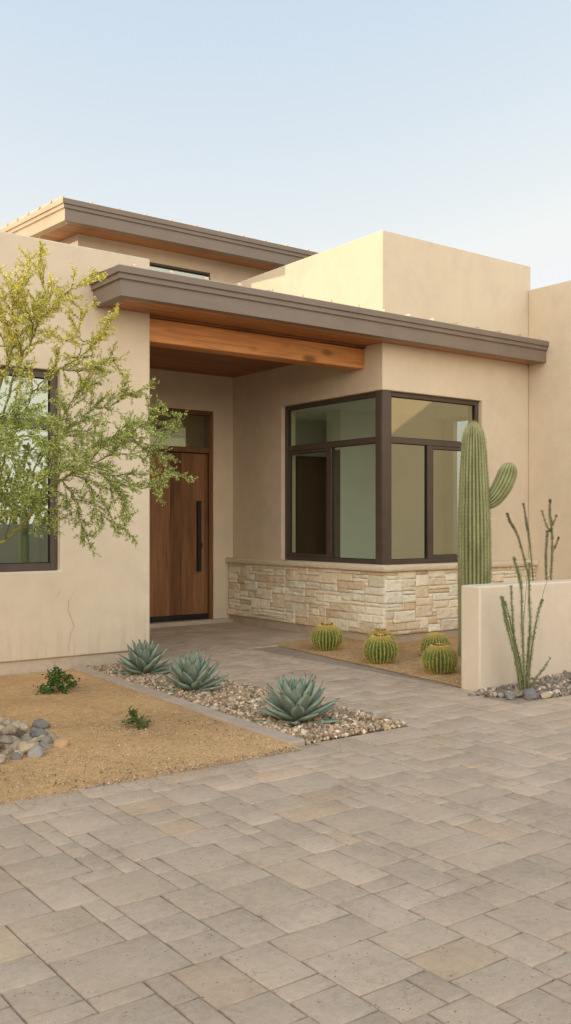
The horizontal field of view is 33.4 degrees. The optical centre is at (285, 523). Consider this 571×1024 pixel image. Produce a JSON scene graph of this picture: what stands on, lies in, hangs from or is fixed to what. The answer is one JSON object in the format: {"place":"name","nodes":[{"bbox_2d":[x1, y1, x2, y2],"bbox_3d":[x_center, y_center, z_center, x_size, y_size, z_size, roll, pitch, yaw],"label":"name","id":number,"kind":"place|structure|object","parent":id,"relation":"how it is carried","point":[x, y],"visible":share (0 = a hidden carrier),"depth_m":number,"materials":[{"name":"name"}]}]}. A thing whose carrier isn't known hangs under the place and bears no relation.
{"place":"outdoors","nodes":[
{"label":"outdoors","id":0,"kind":"place"},
{"bbox_2d":[0,669,304,805],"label":"gravel yard","id":1,"kind":"structure","parent":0,"point":[83,742],"depth_m":6.41,"materials":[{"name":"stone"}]},
{"bbox_2d":[0,757,4,763],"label":"river rock","id":2,"kind":"object","parent":1,"relation":"on","point":[2,759],"visible":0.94,"depth_m":5.71,"materials":[{"name":"beige stone"}]},
{"bbox_2d":[2,750,9,755],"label":"river rock","id":3,"kind":"object","parent":1,"relation":"on","point":[6,752],"visible":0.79,"depth_m":5.91,"materials":[{"name":"beige stone"}]},
{"bbox_2d":[5,741,19,749],"bbox_3d":[-1.724,1.428,6.039,0.092,0.079,0.109,0,0,29],"label":"river rock","id":4,"kind":"object","parent":1,"relation":"on","point":[13,745],"visible":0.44,"depth_m":6.01,"materials":[{"name":"beige stone"}]},
{"bbox_2d":[10,752,22,759],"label":"river rock","id":5,"kind":"object","parent":1,"relation":"on","point":[15,756],"visible":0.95,"depth_m":5.81,"materials":[{"name":"grey stone"}]},
{"bbox_2d":[13,750,23,756],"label":"river rock","id":6,"kind":"object","parent":1,"relation":"on","point":[21,753],"visible":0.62,"depth_m":5.89,"materials":[{"name":"beige stone"}]},
{"bbox_2d":[17,730,30,735],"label":"river rock","id":7,"kind":"object","parent":1,"relation":"on","point":[20,733],"visible":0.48,"depth_m":6.37,"materials":[{"name":"stone"}]},
{"bbox_2d":[21,736,31,740],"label":"river rock","id":8,"kind":"object","parent":1,"relation":"on","point":[26,738],"visible":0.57,"depth_m":6.24,"materials":[{"name":"grey stone"}]},
{"bbox_2d":[17,741,36,753],"bbox_3d":[-1.629,1.423,5.986,0.132,0.102,0.153,-5,-6,14],"label":"river rock","id":9,"kind":"object","parent":1,"relation":"on","point":[24,747],"visible":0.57,"depth_m":5.96,"materials":[{"name":"beige stone"}]},
{"bbox_2d":[28,737,39,742],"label":"river rock","id":10,"kind":"object","parent":1,"relation":"on","point":[37,739],"visible":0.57,"depth_m":6.22,"materials":[{"name":"beige stone"}]},
{"bbox_2d":[27,744,44,757],"bbox_3d":[-1.548,1.424,5.910,0.104,0.097,0.125,0,0,-3],"label":"river rock","id":11,"kind":"object","parent":1,"relation":"on","point":[37,751],"visible":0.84,"depth_m":5.87,"materials":[{"name":"grey stone"}]},
{"bbox_2d":[30,728,48,737],"bbox_3d":[-1.659,1.428,6.408,0.132,0.100,0.106,3,-2,1],"label":"river rock","id":12,"kind":"object","parent":1,"relation":"on","point":[37,732],"visible":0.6,"depth_m":6.37,"materials":[{"name":"grey stone"}]},
{"bbox_2d":[32,718,50,728],"bbox_3d":[-1.720,1.423,6.697,0.139,0.089,0.107,-1,11,34],"label":"river rock","id":13,"kind":"object","parent":1,"relation":"on","point":[40,723],"visible":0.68,"depth_m":6.67,"materials":[{"name":"grey stone"}]},
{"bbox_2d":[39,743,51,748],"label":"river rock","id":14,"kind":"object","parent":1,"relation":"on","point":[47,746],"visible":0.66,"depth_m":6.07,"materials":[{"name":"grey stone"}]},
{"bbox_2d":[40,735,52,743],"bbox_3d":[-1.558,1.432,6.216,0.095,0.085,0.095,14,-1,-13],"label":"river rock","id":15,"kind":"object","parent":1,"relation":"on","point":[47,739],"visible":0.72,"depth_m":6.19,"materials":[{"name":"grey stone"}]},
{"bbox_2d":[49,734,59,739],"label":"river rock","id":16,"kind":"object","parent":1,"relation":"on","point":[54,736],"visible":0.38,"depth_m":6.32,"materials":[{"name":"grey stone"}]},
{"bbox_2d":[33,664,79,694],"bbox_3d":[-1.930,1.336,8.193,0.355,0.255,0.496,0,0,7],"label":"creeping shrub","id":17,"kind":"object","parent":1,"relation":"on","point":[55,680],"visible":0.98,"depth_m":8.11,"materials":[{"name":"green plant"}]},
{"bbox_2d":[53,738,68,747],"bbox_3d":[-1.446,1.432,6.143,0.105,0.076,0.123,-13,12,-17],"label":"river rock","id":18,"kind":"object","parent":1,"relation":"on","point":[62,743],"visible":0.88,"depth_m":6.11,"materials":[{"name":"orange stone"}]},
{"bbox_2d":[0,237,198,556],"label":"palo verde tree","id":19,"kind":"object","parent":1,"relation":"on","point":[9,440],"visible":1,"depth_m":6.89,"materials":[{"name":"green plant"}]},
{"bbox_2d":[120,705,151,729],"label":"weed tuft","id":20,"kind":"object","parent":1,"relation":"on","point":[137,721],"visible":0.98,"depth_m":6.75,"materials":[{"name":"green plant"}]},
{"label":"river rock","id":21,"kind":"object","parent":1,"relation":"on","visible":0},
{"bbox_2d":[0,734,13,743],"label":"river rock","id":22,"kind":"object","parent":21,"relation":"on","point":[6,739],"visible":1,"depth_m":5.95,"materials":[{"name":"grey stone"}]},
{"bbox_2d":[0,646,541,1023],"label":"joint sand","id":23,"kind":"structure","parent":0,"point":[305,655],"depth_m":9.49,"materials":[{"name":"beige sand"}]},
{"bbox_2d":[505,692,515,699],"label":"river rock","id":24,"kind":"object","parent":23,"relation":"on","point":[510,695],"visible":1,"depth_m":7.84,"materials":[{"name":"grey stone"}]},
{"bbox_2d":[523,688,537,699],"bbox_3d":[2.039,1.419,7.920,0.117,0.100,0.170,0,0,6],"label":"river rock","id":25,"kind":"object","parent":23,"relation":"on","point":[530,694],"visible":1,"depth_m":7.86,"materials":[{"name":"grey stone"}]},
{"bbox_2d":[0,709,570,1023],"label":"driveway","id":26,"kind":"structure","parent":0,"point":[315,863],"depth_m":3.77,"materials":[{"name":"beige stone"}]},
{"bbox_2d":[1,645,566,1016],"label":"grit","id":27,"kind":"object","parent":26,"relation":"on","point":[221,779],"visible":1,"depth_m":5.38,"materials":[{"name":"beige gravel"}]},
{"bbox_2d":[0,0,570,289],"label":"sky","id":28,"kind":"structure","parent":0,"point":[319,126],"materials":[{"name":"blue"}]},
{"bbox_2d":[150,622,570,733],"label":"path","id":29,"kind":"structure","parent":0,"point":[229,647],"depth_m":8.72,"materials":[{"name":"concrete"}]},
{"bbox_2d":[274,636,460,686],"bbox_3d":[2.283,1.442,10.997,4.249,0.021,3.500,0,0,-37],"label":"cactus bed","id":30,"kind":"object","parent":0,"point":[412,655],"visible":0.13,"depth_m":10.27,"materials":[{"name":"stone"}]},
{"bbox_2d":[310,623,343,650],"bbox_3d":[0.473,1.299,10.843,0.410,0.345,0.405,0,0,-37],"label":"barrel cactus","id":31,"kind":"object","parent":30,"relation":"on","point":[326,636],"visible":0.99,"depth_m":10.73,"materials":[{"name":"green plant"}]},
{"bbox_2d":[361,633,398,663],"bbox_3d":[0.981,1.302,9.826,0.411,0.340,0.406,0,0,-37],"label":"barrel cactus","id":32,"kind":"object","parent":30,"relation":"on","point":[378,648],"visible":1,"depth_m":9.71,"materials":[{"name":"green plant"}]},
{"bbox_2d":[365,628,395,641],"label":"barrel cactus","id":33,"kind":"object","parent":30,"relation":"on","point":[380,631],"visible":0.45,"depth_m":10.51,"materials":[{"name":"yellow plant"}]},
{"bbox_2d":[419,632,450,652],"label":"barrel cactus","id":34,"kind":"object","parent":30,"relation":"on","point":[428,639],"visible":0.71,"depth_m":10.16,"materials":[{"name":"green plant"}]},
{"bbox_2d":[420,642,458,674],"bbox_3d":[1.483,1.308,9.165,0.384,0.326,0.390,0,0,-37],"label":"barrel cactus","id":35,"kind":"object","parent":30,"relation":"on","point":[439,658],"visible":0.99,"depth_m":9.06,"materials":[{"name":"green plant"}]},
{"bbox_2d":[456,420,517,656],"bbox_3d":[2.157,0.201,10.281,0.674,2.644,0.410,0,0,-14],"label":"saguaro cactus","id":36,"kind":"object","parent":30,"relation":"on","point":[479,499],"visible":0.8,"depth_m":10.13,"materials":[{"name":"green plant"}]},
{"bbox_2d":[505,503,534,580],"bbox_3d":[2.391,0.621,9.642,0.474,1.660,0.050,0,0,-37],"label":"ocotillo","id":37,"kind":"object","parent":30,"relation":"on","point":[520,545],"visible":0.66,"depth_m":9.68,"materials":[{"name":"green plant"}]},
{"bbox_2d":[541,499,559,579],"bbox_3d":[2.758,0.597,9.916,0.317,1.706,0.053,0,0,-37],"label":"ocotillo","id":38,"kind":"object","parent":30,"relation":"on","point":[551,546],"visible":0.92,"depth_m":9.91,"materials":[{"name":"green plant"}]},
{"bbox_2d":[218,695,560,746],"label":"soil","id":39,"kind":"structure","parent":0,"point":[368,732],"depth_m":6.58,"materials":[{"name":"brown soil"}]},
{"bbox_2d":[87,661,407,744],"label":"pebbles","id":40,"kind":"object","parent":39,"relation":"on","point":[245,707],"visible":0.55,"depth_m":7.29,"materials":[{"name":"grey gravel"}]},
{"bbox_2d":[110,639,173,674],"bbox_3d":[-1.363,1.285,9.141,0.642,0.367,0.624,0,0,-37],"label":"agave","id":41,"kind":"object","parent":40,"relation":"on","point":[144,658],"visible":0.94,"depth_m":9.04,"materials":[{"name":"green plant"}]},
{"bbox_2d":[157,649,227,694],"bbox_3d":[-0.791,1.279,8.234,0.575,0.379,0.639,0,0,-37],"label":"agave","id":42,"kind":"object","parent":40,"relation":"on","point":[192,672],"visible":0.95,"depth_m":8.13,"materials":[{"name":"green plant"}]},
{"bbox_2d":[253,672,341,725],"bbox_3d":[0.080,1.281,6.954,0.677,0.375,0.615,0,0,-37],"label":"agave","id":43,"kind":"object","parent":40,"relation":"on","point":[296,700],"visible":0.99,"depth_m":6.86,"materials":[{"name":"green plant"}]},
{"bbox_2d":[468,670,570,698],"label":"pebbles","id":44,"kind":"object","parent":39,"relation":"on","point":[558,681],"visible":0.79,"depth_m":8.17,"materials":[{"name":"grey gravel"}]},
{"bbox_2d":[499,556,550,690],"bbox_3d":[2.002,0.860,8.097,0.640,1.183,0.303,0,0,-37],"label":"ocotillo","id":45,"kind":"object","parent":44,"relation":"on","point":[525,678],"visible":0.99,"depth_m":8.09,"materials":[{"name":"green plant"}]},
{"bbox_2d":[540,691,551,698],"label":"river rock","id":46,"kind":"object","parent":44,"relation":"on","point":[546,695],"visible":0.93,"depth_m":7.89,"materials":[{"name":"beige stone"}]},
{"label":"ground","id":47,"kind":"structure","parent":0,"visible":0},
{"bbox_2d":[72,666,304,746],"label":"kerb","id":48,"kind":"structure","parent":47,"relation":"on","point":[251,727],"depth_m":7.24,"materials":[{"name":"concrete"}]},
{"bbox_2d":[0,195,570,675],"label":"house","id":49,"kind":"structure","parent":47,"relation":"on","point":[334,401],"depth_m":12.26,"materials":[{"name":"paint"}]},
{"bbox_2d":[0,366,57,571],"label":"window","id":50,"kind":"structure","parent":49,"relation":"in","point":[22,552],"depth_m":9.25,"materials":[{"name":"glass"}]},
{"bbox_2d":[150,262,209,279],"bbox_3d":[-1.608,-3.473,14.149,1.100,0.645,0.070,0,0,-37],"label":"window","id":51,"kind":"structure","parent":49,"relation":"in","point":[153,266],"depth_m":14.16,"materials":[{"name":"brown metal"}]},
{"bbox_2d":[150,406,212,622],"bbox_3d":[-1.641,-0.118,13.537,1.356,3.024,0.195,0,0,-37],"label":"door","id":52,"kind":"structure","parent":49,"relation":"in","point":[181,530],"depth_m":13.65,"materials":[{"name":"brown wood"}]},
{"bbox_2d":[296,450,339,556],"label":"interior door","id":53,"kind":"structure","parent":49,"relation":"in","point":[310,470],"depth_m":16.41,"materials":[{"name":"brown wood"}]},
{"bbox_2d":[285,392,375,563],"bbox_3d":[0.592,-0.553,12.411,0.070,2.115,1.910,0,0,-37],"label":"window","id":54,"kind":"structure","parent":49,"relation":"in","point":[328,447],"depth_m":12.45,"materials":[{"name":"brown metal"}]},
{"bbox_2d":[391,392,478,563],"bbox_3d":[1.883,-0.553,12.127,1.620,2.115,0.070,0,0,-37],"label":"window","id":55,"kind":"structure","parent":49,"relation":"in","point":[427,431],"depth_m":12.03,"materials":[{"name":"glass"}]},
{"bbox_2d":[461,579,570,691],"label":"garden wall","id":56,"kind":"structure","parent":47,"relation":"on","point":[487,657],"depth_m":8.40,"materials":[{"name":"paint"}]},
{"label":"river rock","id":57,"kind":"object","parent":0,"visible":0},
{"bbox_2d":[19,723,28,730],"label":"river rock","id":58,"kind":"object","parent":57,"relation":"on","point":[23,727],"visible":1,"depth_m":6.30,"materials":[{"name":"beige stone"}]},
{"label":"river rock","id":59,"kind":"object","parent":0,"visible":0},
{"bbox_2d":[2,720,12,726],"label":"river rock","id":60,"kind":"object","parent":59,"relation":"on","point":[5,723],"visible":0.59,"depth_m":6.41,"materials":[{"name":"beige stone"}]},
{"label":"river rock","id":61,"kind":"object","parent":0,"visible":0},
{"bbox_2d":[0,724,16,734],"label":"river rock","id":62,"kind":"object","parent":61,"relation":"on","point":[9,729],"visible":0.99,"depth_m":6.21,"materials":[{"name":"beige stone"}]}
]}

